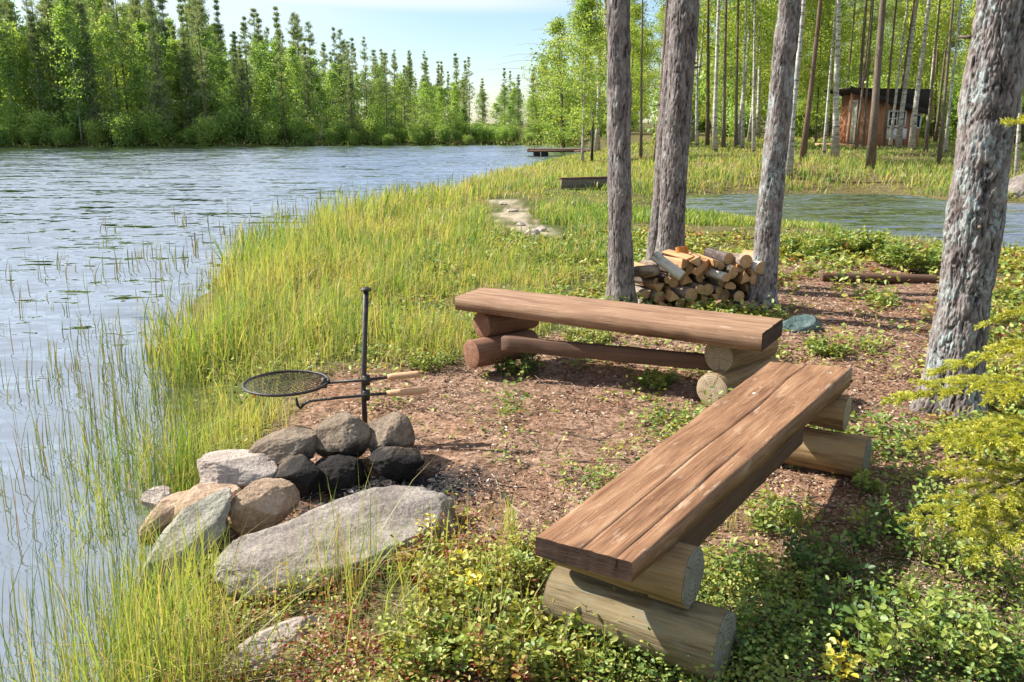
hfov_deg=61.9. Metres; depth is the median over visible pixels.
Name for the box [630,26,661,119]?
birch tree
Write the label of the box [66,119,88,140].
willow bush
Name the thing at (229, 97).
birch tree
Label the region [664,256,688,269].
firewood log
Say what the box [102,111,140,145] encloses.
willow bush
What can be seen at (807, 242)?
leafy shrub
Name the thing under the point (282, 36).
pine tree
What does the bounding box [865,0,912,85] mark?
birch tree
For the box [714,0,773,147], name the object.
birch tree
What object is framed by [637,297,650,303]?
firewood log
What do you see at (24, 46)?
birch tree
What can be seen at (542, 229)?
path stone
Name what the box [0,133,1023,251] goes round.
bank grass
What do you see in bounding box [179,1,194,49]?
spruce tree
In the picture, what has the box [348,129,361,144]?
willow bush
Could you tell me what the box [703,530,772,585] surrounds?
leafy shrub
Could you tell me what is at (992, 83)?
pine tree
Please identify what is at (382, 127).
willow bush
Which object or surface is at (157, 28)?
spruce tree
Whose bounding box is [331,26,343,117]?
pine tree
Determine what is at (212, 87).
birch tree
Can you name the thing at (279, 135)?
willow bush
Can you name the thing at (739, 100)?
undergrowth bush
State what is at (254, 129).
willow bush
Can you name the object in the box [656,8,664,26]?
pine tree
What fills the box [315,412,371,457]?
stone
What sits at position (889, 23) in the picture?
pine tree
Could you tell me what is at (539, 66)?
birch tree
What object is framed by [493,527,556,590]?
bilberry shrub
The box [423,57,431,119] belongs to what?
spruce tree
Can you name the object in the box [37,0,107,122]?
birch tree
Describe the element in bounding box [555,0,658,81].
birch tree
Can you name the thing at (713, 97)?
pine tree
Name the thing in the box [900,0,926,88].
pine tree
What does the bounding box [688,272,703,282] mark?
firewood log
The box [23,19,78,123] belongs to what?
birch tree
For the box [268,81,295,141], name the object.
birch tree
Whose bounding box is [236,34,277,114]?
birch tree
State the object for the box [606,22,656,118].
birch tree
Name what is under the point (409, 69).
spruce tree
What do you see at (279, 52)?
pine tree
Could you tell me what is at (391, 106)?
birch tree
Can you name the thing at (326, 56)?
pine tree
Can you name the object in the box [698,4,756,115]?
birch tree
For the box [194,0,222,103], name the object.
pine tree
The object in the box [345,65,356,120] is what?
spruce tree
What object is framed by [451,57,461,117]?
pine tree
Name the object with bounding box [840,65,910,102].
undergrowth bush
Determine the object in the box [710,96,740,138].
undergrowth bush
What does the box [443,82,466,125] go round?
birch tree
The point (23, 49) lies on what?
birch tree
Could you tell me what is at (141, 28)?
birch tree
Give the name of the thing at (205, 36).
birch tree
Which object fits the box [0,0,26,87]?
pine tree
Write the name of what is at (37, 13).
pine tree
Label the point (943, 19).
birch tree
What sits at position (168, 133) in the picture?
willow bush
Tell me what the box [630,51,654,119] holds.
birch tree
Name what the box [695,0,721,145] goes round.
pine tree
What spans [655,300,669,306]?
firewood log
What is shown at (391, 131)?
willow bush
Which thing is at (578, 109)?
undergrowth bush
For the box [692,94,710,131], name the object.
undergrowth bush
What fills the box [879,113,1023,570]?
spruce sapling
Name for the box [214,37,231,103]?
birch tree
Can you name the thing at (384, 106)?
birch tree
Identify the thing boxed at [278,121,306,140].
willow bush
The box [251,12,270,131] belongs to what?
spruce tree
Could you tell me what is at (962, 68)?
birch tree
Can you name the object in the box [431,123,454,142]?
willow bush
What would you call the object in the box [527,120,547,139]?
willow bush
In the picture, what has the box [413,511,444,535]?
yellow sprig
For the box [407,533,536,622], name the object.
bilberry shrub
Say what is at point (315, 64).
birch tree
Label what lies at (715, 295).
firewood log
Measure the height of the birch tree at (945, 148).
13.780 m
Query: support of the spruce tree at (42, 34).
on the ground at (432, 451)
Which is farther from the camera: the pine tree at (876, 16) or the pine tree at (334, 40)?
the pine tree at (334, 40)
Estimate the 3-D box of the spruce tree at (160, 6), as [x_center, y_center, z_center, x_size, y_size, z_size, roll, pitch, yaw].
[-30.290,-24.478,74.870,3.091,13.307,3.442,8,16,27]
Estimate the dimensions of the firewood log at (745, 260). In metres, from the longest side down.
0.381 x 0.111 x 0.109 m
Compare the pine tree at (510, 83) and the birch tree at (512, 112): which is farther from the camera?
the pine tree at (510, 83)
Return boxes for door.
[845,100,858,143]
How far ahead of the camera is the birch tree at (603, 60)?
81.90 m
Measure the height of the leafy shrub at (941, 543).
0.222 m
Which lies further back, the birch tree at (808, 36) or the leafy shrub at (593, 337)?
the birch tree at (808, 36)
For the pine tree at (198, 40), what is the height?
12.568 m
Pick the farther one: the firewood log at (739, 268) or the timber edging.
the timber edging
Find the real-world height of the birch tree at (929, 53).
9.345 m
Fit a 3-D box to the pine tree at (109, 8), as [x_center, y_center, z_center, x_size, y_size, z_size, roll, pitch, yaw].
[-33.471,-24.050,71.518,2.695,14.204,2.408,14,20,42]
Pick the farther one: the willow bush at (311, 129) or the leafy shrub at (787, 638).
the willow bush at (311, 129)
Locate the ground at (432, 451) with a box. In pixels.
[0,123,1023,681]
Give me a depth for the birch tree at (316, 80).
88.07 m
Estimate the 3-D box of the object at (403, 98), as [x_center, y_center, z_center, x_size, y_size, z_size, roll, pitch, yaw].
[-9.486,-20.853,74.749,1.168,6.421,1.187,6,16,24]
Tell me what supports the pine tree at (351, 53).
on the ground at (432, 451)
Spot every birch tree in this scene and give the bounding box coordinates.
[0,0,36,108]
[0,21,35,122]
[0,27,35,122]
[0,30,43,112]
[0,38,20,111]
[0,55,32,129]
[18,29,38,111]
[19,22,35,108]
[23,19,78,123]
[23,50,61,114]
[35,0,105,142]
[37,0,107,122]
[53,66,75,122]
[55,32,101,125]
[82,11,145,126]
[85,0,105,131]
[86,0,130,114]
[86,32,125,138]
[106,19,145,115]
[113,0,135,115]
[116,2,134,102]
[117,57,141,112]
[118,18,183,118]
[122,65,157,140]
[123,21,177,120]
[126,17,171,107]
[151,51,189,126]
[159,37,201,137]
[164,17,176,40]
[169,49,213,123]
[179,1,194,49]
[182,24,230,121]
[186,14,224,114]
[192,50,214,117]
[197,62,223,118]
[209,59,243,114]
[210,21,224,54]
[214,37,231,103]
[216,77,248,142]
[225,50,238,69]
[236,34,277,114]
[236,87,263,122]
[241,40,283,126]
[243,41,267,113]
[252,38,298,132]
[254,60,289,117]
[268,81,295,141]
[275,69,301,121]
[277,44,315,129]
[287,53,314,101]
[288,56,318,118]
[299,89,316,123]
[302,46,325,130]
[305,84,336,141]
[306,66,325,133]
[313,70,331,127]
[316,61,355,127]
[318,90,341,132]
[320,79,338,124]
[322,60,346,122]
[333,63,357,118]
[339,76,360,135]
[348,69,377,124]
[352,74,365,120]
[357,95,375,123]
[359,61,393,116]
[365,77,391,125]
[380,89,400,123]
[381,91,402,133]
[390,72,415,125]
[391,95,405,122]
[404,67,418,118]
[410,83,439,124]
[411,81,438,141]
[412,79,438,123]
[429,104,443,134]
[431,84,447,125]
[432,86,446,128]
[433,88,447,125]
[440,101,470,134]
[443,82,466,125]
[451,106,471,134]
[457,79,477,119]
[473,90,491,124]
[483,14,606,147]
[486,102,506,127]
[495,90,510,128]
[496,86,509,124]
[500,104,522,139]
[505,87,524,126]
[506,81,522,127]
[515,90,527,121]
[519,95,541,134]
[523,58,555,120]
[542,0,632,162]
[554,0,657,151]
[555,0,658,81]
[557,90,576,108]
[568,54,604,134]
[591,1,606,131]
[596,2,661,134]
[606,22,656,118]
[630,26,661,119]
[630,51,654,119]
[634,0,739,144]
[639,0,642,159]
[646,5,664,132]
[650,0,727,64]
[692,0,743,141]
[692,21,729,121]
[695,41,698,146]
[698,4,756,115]
[698,8,761,118]
[698,45,733,121]
[701,0,778,144]
[704,0,778,142]
[712,0,719,151]
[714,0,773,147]
[718,2,774,127]
[722,0,778,139]
[739,35,772,133]
[750,0,842,71]
[750,52,806,118]
[752,0,755,151]
[760,0,832,62]
[785,0,805,177]
[795,1,820,65]
[796,54,825,128]
[798,0,871,141]
[806,0,862,138]
[809,0,861,131]
[810,2,856,135]
[811,6,858,133]
[822,0,836,154]
[831,0,840,157]
[840,0,875,81]
[841,12,873,81]
[844,13,902,87]
[846,0,897,85]
[854,0,872,149]
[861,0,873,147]
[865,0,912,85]
[869,0,933,84]
[871,0,958,118]
[881,0,923,147]
[888,0,908,146]
[892,5,940,86]
[895,0,932,147]
[896,24,951,87]
[901,0,975,141]
[908,0,930,149]
[923,0,940,151]
[924,25,966,131]
[936,0,954,164]
[937,0,975,111]
[941,0,975,45]
[943,0,961,151]
[948,33,970,97]
[955,39,969,81]
[961,0,1021,175]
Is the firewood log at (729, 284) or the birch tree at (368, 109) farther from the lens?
the birch tree at (368, 109)
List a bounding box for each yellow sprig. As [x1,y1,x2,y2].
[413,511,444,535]
[447,549,490,620]
[818,630,863,681]
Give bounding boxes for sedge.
[11,327,750,681]
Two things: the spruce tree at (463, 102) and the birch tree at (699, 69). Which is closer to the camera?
the birch tree at (699, 69)
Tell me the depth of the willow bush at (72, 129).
69.70 m
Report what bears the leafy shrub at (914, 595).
on the ground at (432, 451)
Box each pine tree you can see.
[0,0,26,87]
[0,2,18,84]
[21,0,43,98]
[21,0,46,101]
[29,0,70,124]
[30,0,71,121]
[41,0,65,103]
[69,2,85,117]
[87,0,113,137]
[89,0,120,114]
[98,0,124,120]
[111,0,133,111]
[119,0,143,102]
[130,0,146,21]
[175,0,200,104]
[184,0,198,113]
[184,0,212,117]
[188,0,214,125]
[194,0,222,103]
[235,22,257,111]
[236,16,255,110]
[247,8,258,82]
[264,26,269,49]
[271,23,289,140]
[278,32,287,111]
[284,12,304,120]
[291,15,307,106]
[293,13,312,79]
[302,21,318,113]
[319,42,328,127]
[319,44,329,127]
[329,52,336,136]
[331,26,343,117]
[332,29,348,121]
[332,53,347,119]
[339,40,353,77]
[343,49,354,118]
[345,41,358,85]
[348,37,358,108]
[353,48,357,112]
[356,36,375,141]
[369,50,379,120]
[369,56,380,135]
[376,53,394,133]
[379,48,384,92]
[381,52,391,93]
[389,53,399,118]
[390,49,400,98]
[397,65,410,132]
[405,51,414,115]
[418,51,434,96]
[435,61,443,122]
[451,53,460,104]
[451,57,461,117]
[460,60,469,112]
[465,57,475,124]
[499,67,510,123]
[506,71,512,124]
[526,67,539,118]
[567,0,589,136]
[605,0,637,302]
[630,0,646,120]
[636,0,668,161]
[646,0,671,259]
[654,0,701,273]
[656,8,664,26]
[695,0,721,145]
[700,0,721,137]
[721,0,730,147]
[732,0,742,145]
[745,0,801,315]
[800,0,841,161]
[832,2,861,122]
[841,0,869,87]
[849,0,904,87]
[856,0,872,87]
[865,0,886,169]
[884,0,905,80]
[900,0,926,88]
[908,0,1023,422]
[924,0,974,141]
[927,1,946,139]
[1020,105,1023,142]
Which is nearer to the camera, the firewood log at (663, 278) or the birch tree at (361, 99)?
the firewood log at (663, 278)
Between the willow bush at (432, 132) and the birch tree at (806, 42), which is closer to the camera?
the birch tree at (806, 42)
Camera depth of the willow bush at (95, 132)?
67.87 m
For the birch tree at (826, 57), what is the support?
on the ground at (432, 451)
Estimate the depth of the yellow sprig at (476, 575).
2.68 m
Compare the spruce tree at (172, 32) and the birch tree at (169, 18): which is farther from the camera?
the birch tree at (169, 18)
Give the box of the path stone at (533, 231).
[525,229,539,234]
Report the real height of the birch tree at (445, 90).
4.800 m
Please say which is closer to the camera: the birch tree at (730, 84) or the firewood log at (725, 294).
the firewood log at (725, 294)
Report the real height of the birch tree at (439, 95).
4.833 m
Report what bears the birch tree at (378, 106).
on the ground at (432, 451)
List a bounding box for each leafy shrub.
[402,343,462,374]
[493,353,541,376]
[560,327,614,343]
[629,366,680,389]
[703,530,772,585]
[715,592,814,667]
[744,482,805,539]
[772,569,892,642]
[779,232,834,257]
[781,526,875,590]
[802,330,852,356]
[814,225,894,254]
[846,494,928,556]
[851,468,892,497]
[863,568,968,630]
[866,238,942,273]
[898,590,1023,681]
[907,476,985,523]
[909,510,983,579]
[945,604,1023,678]
[950,519,1023,607]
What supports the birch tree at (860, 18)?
on the ground at (432, 451)
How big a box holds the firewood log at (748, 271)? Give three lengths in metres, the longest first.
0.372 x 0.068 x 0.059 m
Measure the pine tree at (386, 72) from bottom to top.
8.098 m
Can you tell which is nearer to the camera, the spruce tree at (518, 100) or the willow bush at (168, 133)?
the willow bush at (168, 133)
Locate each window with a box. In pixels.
[887,110,906,126]
[909,114,921,128]
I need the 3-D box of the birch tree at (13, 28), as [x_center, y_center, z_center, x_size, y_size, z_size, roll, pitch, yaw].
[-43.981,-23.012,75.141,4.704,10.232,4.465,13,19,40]
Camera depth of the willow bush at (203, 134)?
68.81 m
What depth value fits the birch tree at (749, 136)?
44.63 m
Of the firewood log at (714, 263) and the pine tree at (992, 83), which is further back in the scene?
the firewood log at (714, 263)
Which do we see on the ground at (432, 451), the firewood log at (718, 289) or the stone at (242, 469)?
the stone at (242, 469)
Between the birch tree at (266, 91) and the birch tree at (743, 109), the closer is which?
the birch tree at (743, 109)
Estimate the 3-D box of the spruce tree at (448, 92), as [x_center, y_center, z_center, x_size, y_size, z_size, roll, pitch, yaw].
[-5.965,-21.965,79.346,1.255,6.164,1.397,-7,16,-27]
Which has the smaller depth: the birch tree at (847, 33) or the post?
the post
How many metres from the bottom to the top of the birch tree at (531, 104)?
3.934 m
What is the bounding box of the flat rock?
[215,615,321,680]
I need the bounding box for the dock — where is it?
[527,148,607,155]
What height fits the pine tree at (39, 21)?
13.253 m
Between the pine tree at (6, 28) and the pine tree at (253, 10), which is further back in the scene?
the pine tree at (253, 10)
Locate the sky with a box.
[5,0,973,123]
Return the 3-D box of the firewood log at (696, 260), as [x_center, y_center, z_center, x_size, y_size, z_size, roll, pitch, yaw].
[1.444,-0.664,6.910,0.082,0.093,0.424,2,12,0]
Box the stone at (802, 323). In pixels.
[782,314,822,333]
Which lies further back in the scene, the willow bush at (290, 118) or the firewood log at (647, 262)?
the willow bush at (290, 118)
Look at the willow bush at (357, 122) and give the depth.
72.75 m
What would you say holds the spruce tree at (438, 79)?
on the ground at (432, 451)
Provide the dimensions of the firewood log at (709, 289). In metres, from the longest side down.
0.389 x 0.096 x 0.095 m
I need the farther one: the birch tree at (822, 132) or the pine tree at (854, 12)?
the birch tree at (822, 132)
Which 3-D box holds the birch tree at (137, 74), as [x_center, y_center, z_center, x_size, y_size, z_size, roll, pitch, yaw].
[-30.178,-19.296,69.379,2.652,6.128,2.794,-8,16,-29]
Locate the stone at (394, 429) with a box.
[368,411,414,452]
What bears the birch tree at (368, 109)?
on the ground at (432, 451)
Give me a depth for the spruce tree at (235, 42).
88.61 m
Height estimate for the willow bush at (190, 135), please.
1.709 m
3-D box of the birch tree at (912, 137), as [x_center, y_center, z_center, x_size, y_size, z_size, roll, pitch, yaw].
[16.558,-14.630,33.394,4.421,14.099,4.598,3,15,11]
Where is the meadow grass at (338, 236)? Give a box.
[0,136,1023,681]
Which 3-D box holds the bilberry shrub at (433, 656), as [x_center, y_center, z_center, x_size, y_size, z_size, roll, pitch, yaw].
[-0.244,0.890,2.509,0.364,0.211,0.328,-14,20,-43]
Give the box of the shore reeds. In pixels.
[0,174,463,681]
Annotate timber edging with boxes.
[558,176,606,188]
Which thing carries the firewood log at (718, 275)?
on the firewood log at (714, 281)
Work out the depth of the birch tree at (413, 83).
106.70 m
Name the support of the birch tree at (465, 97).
on the ground at (432, 451)
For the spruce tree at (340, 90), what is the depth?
73.91 m
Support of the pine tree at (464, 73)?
on the ground at (432, 451)
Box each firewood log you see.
[634,262,652,277]
[634,264,659,276]
[634,277,658,283]
[635,283,664,303]
[635,285,649,298]
[636,281,664,291]
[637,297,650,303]
[640,259,677,272]
[651,251,685,280]
[653,274,670,283]
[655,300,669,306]
[659,272,678,287]
[661,287,679,301]
[662,249,694,264]
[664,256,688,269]
[665,273,692,284]
[665,298,684,307]
[671,284,696,301]
[675,246,688,253]
[683,262,694,274]
[683,282,704,293]
[684,300,696,308]
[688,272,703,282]
[689,251,700,266]
[691,259,709,276]
[692,280,713,295]
[694,293,709,303]
[696,253,720,267]
[703,275,724,286]
[703,281,722,293]
[703,292,720,303]
[704,247,733,264]
[704,268,729,281]
[714,262,724,269]
[714,264,737,278]
[719,288,729,300]
[720,286,743,301]
[720,298,733,306]
[724,280,735,289]
[728,252,751,267]
[730,271,750,283]
[731,281,748,293]
[732,262,745,272]
[732,299,750,312]
[742,250,780,263]
[745,268,754,275]
[749,261,763,273]
[749,272,756,284]
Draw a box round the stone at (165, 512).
[138,490,187,545]
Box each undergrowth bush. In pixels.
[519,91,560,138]
[554,89,595,134]
[586,112,606,135]
[631,114,638,130]
[643,61,719,141]
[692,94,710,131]
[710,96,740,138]
[719,100,763,140]
[720,90,766,134]
[795,86,830,137]
[831,75,911,113]
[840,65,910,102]
[895,72,953,137]
[933,95,958,141]
[936,73,1016,133]
[1014,96,1023,141]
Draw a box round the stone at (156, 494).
[141,485,170,509]
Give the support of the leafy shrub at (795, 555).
on the ground at (432, 451)
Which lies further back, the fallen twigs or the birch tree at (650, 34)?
the birch tree at (650, 34)
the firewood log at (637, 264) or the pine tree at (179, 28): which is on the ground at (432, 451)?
the pine tree at (179, 28)
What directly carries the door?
in the cabin
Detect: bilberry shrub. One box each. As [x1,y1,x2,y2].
[374,588,487,681]
[386,529,469,592]
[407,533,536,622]
[448,588,579,681]
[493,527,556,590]
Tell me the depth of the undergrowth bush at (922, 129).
60.05 m
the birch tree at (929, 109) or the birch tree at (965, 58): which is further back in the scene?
the birch tree at (965, 58)
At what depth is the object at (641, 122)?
31.14 m
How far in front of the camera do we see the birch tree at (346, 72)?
87.92 m
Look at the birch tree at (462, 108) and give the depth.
76.04 m
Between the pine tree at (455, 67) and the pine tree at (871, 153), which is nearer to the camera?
the pine tree at (871, 153)
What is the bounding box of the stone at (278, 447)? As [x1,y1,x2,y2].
[248,425,316,464]
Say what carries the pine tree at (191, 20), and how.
on the ground at (432, 451)
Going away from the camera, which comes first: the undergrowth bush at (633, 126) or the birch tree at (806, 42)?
the birch tree at (806, 42)
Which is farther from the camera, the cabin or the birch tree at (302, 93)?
the birch tree at (302, 93)
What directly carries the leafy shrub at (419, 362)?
on the ground at (432, 451)
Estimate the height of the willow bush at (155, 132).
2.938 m
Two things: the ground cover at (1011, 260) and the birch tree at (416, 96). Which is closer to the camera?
the ground cover at (1011, 260)
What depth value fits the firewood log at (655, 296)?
6.88 m
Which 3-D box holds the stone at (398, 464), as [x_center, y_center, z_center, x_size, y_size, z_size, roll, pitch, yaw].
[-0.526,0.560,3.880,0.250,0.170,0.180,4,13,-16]
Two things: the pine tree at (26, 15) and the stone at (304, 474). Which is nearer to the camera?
the stone at (304, 474)
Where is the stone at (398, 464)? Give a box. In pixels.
[369,446,424,483]
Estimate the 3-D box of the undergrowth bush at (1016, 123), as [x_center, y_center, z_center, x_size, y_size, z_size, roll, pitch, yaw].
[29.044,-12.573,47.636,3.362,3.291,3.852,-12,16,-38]
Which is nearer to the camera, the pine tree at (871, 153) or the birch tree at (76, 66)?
the pine tree at (871, 153)
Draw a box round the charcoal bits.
[287,456,515,519]
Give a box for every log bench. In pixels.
[455,287,782,404]
[535,362,871,681]
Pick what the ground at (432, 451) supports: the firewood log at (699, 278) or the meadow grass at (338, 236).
the meadow grass at (338, 236)
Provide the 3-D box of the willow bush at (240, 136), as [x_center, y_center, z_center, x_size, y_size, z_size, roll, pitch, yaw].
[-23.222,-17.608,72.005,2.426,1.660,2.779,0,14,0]
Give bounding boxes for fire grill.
[242,287,428,423]
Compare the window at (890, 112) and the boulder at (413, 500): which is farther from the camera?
the window at (890, 112)
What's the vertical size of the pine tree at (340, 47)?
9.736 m
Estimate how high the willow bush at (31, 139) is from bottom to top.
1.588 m
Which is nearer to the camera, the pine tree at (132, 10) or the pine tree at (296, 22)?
the pine tree at (132, 10)
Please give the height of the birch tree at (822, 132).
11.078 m
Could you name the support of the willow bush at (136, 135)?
on the ground at (432, 451)
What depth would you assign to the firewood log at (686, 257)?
6.91 m
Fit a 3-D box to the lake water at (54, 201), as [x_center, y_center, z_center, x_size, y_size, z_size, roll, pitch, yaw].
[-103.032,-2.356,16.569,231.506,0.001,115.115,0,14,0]
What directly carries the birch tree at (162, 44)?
on the ground at (432, 451)
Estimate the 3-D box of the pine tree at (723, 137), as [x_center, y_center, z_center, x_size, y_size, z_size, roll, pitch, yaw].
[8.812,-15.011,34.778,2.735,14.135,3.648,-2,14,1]
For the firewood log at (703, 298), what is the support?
on the firewood log
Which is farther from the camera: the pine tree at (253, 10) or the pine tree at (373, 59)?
the pine tree at (373, 59)
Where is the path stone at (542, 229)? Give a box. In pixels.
[536,227,546,231]
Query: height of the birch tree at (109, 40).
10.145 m
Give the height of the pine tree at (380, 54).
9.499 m
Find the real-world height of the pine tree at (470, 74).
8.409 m
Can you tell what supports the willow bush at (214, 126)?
on the ground at (432, 451)
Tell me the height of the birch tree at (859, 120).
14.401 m
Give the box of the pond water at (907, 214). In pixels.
[686,193,1023,250]
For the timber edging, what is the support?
on the ground at (432, 451)
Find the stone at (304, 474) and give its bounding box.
[273,454,324,499]
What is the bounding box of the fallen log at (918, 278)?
[819,273,936,282]
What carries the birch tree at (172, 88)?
on the ground at (432, 451)
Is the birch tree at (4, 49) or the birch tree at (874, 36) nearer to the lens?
the birch tree at (874, 36)
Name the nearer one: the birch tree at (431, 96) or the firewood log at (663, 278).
the firewood log at (663, 278)
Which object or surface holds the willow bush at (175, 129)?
on the ground at (432, 451)
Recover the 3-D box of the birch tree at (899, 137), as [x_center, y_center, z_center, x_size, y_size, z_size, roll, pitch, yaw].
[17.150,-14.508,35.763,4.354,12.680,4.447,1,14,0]
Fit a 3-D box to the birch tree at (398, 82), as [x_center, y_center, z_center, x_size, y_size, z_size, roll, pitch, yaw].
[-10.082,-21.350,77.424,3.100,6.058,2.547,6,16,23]
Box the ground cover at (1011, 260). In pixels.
[123,220,1023,681]
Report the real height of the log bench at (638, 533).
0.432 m
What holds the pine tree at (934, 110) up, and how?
on the ground at (432, 451)
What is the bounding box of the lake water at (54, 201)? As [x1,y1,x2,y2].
[0,145,607,681]
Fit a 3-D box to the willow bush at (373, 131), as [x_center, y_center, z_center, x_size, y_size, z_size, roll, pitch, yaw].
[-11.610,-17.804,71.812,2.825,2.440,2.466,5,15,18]
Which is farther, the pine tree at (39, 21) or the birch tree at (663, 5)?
the pine tree at (39, 21)
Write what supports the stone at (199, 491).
on the ground at (432, 451)
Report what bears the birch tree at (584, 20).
on the ground at (432, 451)
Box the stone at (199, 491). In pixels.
[174,482,240,527]
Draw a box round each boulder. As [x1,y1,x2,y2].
[214,485,459,604]
[1008,174,1023,197]
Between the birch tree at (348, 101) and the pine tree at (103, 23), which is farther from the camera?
the birch tree at (348, 101)
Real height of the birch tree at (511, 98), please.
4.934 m
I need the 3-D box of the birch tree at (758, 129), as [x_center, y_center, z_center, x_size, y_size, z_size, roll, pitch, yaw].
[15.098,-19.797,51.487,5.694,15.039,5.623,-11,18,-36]
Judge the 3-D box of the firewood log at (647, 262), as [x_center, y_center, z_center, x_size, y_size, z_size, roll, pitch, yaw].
[1.208,-0.607,6.976,0.088,0.087,0.394,27,-6,-39]
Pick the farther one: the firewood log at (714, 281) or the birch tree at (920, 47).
the birch tree at (920, 47)
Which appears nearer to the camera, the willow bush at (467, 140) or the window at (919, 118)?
the window at (919, 118)
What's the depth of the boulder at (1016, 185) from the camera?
20.33 m
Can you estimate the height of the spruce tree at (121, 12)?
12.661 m
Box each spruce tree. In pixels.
[5,0,34,117]
[25,10,55,116]
[39,0,61,110]
[70,0,106,123]
[77,1,108,134]
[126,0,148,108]
[140,0,176,143]
[155,0,182,127]
[167,24,188,127]
[175,0,202,129]
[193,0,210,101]
[212,0,228,108]
[227,33,242,119]
[229,31,240,121]
[235,41,253,138]
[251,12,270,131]
[272,6,283,44]
[300,37,317,124]
[334,68,346,130]
[344,70,358,133]
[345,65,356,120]
[402,66,412,132]
[406,53,415,127]
[411,78,418,126]
[417,75,431,127]
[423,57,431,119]
[435,61,442,131]
[442,71,452,137]
[457,77,469,133]
[476,78,488,125]
[512,74,525,137]
[526,86,539,125]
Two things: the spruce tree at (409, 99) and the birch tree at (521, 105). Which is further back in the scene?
the birch tree at (521, 105)
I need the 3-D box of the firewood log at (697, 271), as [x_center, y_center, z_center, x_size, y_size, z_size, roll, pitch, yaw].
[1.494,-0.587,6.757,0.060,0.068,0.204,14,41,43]
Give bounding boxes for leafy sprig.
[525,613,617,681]
[567,602,625,658]
[843,591,915,673]
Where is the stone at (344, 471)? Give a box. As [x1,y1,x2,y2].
[315,454,370,493]
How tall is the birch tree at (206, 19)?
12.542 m
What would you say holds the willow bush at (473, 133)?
on the ground at (432, 451)
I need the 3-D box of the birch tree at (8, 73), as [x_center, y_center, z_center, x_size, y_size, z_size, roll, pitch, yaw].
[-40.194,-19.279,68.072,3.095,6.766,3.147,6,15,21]
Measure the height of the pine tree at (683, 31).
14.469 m
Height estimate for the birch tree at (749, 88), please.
9.745 m
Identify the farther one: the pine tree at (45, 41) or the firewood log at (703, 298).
the pine tree at (45, 41)
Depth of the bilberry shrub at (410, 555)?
3.02 m
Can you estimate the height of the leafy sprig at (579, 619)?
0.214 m
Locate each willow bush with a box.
[0,108,34,143]
[0,124,17,145]
[12,107,54,142]
[16,124,39,143]
[24,106,65,144]
[46,123,75,145]
[49,113,77,139]
[56,123,84,140]
[57,129,78,143]
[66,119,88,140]
[77,115,107,139]
[81,117,107,144]
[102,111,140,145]
[102,116,132,141]
[125,107,146,140]
[131,123,143,141]
[133,108,174,144]
[165,118,179,139]
[170,122,182,139]
[173,125,186,138]
[179,123,201,142]
[186,112,224,145]
[204,100,247,142]
[208,111,225,140]
[209,128,218,141]
[233,123,247,141]
[234,112,271,142]
[250,120,288,143]
[262,110,290,140]
[274,109,299,137]
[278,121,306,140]
[283,119,310,141]
[297,132,317,144]
[302,121,316,138]
[321,126,339,143]
[325,118,351,142]
[342,115,363,139]
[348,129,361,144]
[357,115,387,143]
[358,118,373,141]
[376,118,390,139]
[380,133,395,144]
[382,126,400,140]
[394,118,411,138]
[396,127,408,139]
[404,120,425,141]
[408,131,427,143]
[418,125,435,139]
[420,129,432,139]
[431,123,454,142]
[450,129,461,141]
[451,115,472,134]
[452,120,471,138]
[460,133,474,143]
[467,118,481,139]
[473,121,498,141]
[489,123,500,138]
[492,126,503,140]
[495,125,509,142]
[509,126,521,140]
[523,131,535,141]
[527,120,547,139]
[542,126,555,140]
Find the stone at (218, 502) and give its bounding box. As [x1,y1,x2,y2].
[136,487,231,600]
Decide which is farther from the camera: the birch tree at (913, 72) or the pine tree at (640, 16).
the pine tree at (640, 16)
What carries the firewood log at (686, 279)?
on the firewood log at (682, 291)
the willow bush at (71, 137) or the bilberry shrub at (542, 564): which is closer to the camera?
the bilberry shrub at (542, 564)
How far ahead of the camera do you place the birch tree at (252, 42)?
82.07 m
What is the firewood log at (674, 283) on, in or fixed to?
on the firewood log at (670, 295)
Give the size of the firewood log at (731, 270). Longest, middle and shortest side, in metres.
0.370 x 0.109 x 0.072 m
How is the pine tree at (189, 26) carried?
on the ground at (432, 451)
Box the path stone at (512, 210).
[507,208,518,211]
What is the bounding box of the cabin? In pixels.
[815,86,933,146]
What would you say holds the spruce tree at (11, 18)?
on the ground at (432, 451)
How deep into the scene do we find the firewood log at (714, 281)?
6.90 m
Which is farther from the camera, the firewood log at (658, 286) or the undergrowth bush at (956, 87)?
the undergrowth bush at (956, 87)
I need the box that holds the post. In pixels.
[590,111,593,162]
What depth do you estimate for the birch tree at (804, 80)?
45.98 m
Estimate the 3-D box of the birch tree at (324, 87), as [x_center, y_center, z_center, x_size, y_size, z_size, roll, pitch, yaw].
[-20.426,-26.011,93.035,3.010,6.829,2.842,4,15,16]
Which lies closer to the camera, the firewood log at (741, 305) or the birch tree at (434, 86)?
the firewood log at (741, 305)
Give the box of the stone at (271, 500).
[227,478,299,534]
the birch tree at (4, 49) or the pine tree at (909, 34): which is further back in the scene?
the birch tree at (4, 49)
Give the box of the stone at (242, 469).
[197,449,278,490]
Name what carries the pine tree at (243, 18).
on the ground at (432, 451)
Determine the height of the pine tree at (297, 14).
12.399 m
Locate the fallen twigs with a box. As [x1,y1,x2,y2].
[194,312,1018,681]
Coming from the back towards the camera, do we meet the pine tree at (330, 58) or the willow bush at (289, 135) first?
the pine tree at (330, 58)
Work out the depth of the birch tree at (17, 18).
80.82 m

